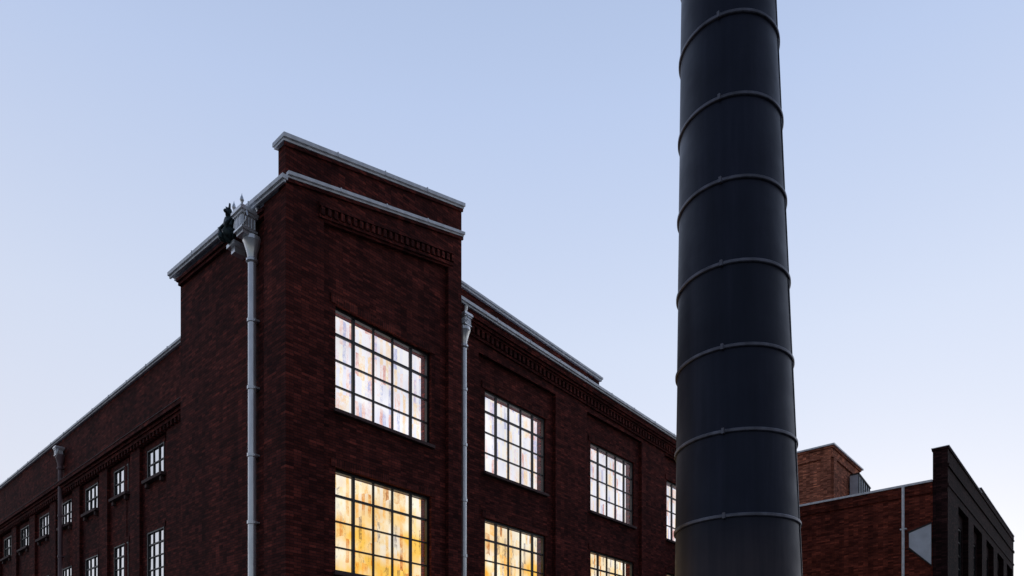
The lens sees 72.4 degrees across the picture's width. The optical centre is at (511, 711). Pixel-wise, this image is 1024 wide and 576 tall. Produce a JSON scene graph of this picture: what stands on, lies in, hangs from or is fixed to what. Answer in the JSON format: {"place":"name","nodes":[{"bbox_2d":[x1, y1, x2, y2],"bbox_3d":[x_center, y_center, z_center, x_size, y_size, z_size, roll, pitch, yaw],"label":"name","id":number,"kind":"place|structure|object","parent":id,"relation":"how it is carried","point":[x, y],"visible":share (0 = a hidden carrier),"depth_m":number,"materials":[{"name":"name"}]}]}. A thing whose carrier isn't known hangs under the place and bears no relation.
{"place":"outdoors","nodes":[
{"label":"outdoors","id":0,"kind":"place"},
{"bbox_2d":[0,0,1023,575],"label":"sky","id":1,"kind":"structure","parent":0,"point":[129,128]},
{"label":"ground","id":2,"kind":"structure","parent":0,"visible":0},
{"bbox_2d":[0,131,675,575],"bbox_3d":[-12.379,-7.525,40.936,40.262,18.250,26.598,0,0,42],"label":"brick factory","id":3,"kind":"structure","parent":2,"relation":"on","point":[348,373],"depth_m":22.11,"materials":[{"name":"brick"}]},
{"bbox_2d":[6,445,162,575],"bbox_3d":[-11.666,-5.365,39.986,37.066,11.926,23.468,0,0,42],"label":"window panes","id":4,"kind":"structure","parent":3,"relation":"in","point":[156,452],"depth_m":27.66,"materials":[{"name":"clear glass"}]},
{"bbox_2d":[4,308,675,575],"bbox_3d":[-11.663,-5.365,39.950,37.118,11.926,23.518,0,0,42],"label":"window frames","id":5,"kind":"structure","parent":3,"relation":"in","point":[353,319],"depth_m":24.93,"materials":[{"name":"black metal"}]},
{"bbox_2d":[674,0,802,575],"bbox_3d":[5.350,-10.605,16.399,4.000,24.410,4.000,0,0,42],"label":"industrial chimney","id":6,"kind":"object","parent":2,"relation":"on","point":[737,512],"visible":1,"depth_m":15.32,"materials":[{"name":"metal"}]},
{"bbox_2d":[797,443,1014,575],"bbox_3d":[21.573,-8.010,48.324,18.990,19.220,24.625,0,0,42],"label":"brick workshop","id":7,"kind":"structure","parent":2,"relation":"on","point":[947,520],"depth_m":35.96,"materials":[{"name":"brown brick"}]},
{"bbox_2d":[958,529,997,575],"bbox_3d":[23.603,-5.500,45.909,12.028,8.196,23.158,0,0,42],"label":"window frames","id":8,"kind":"structure","parent":7,"relation":"in","point":[959,543],"depth_m":37.10,"materials":[{"name":"black metal"}]}
]}

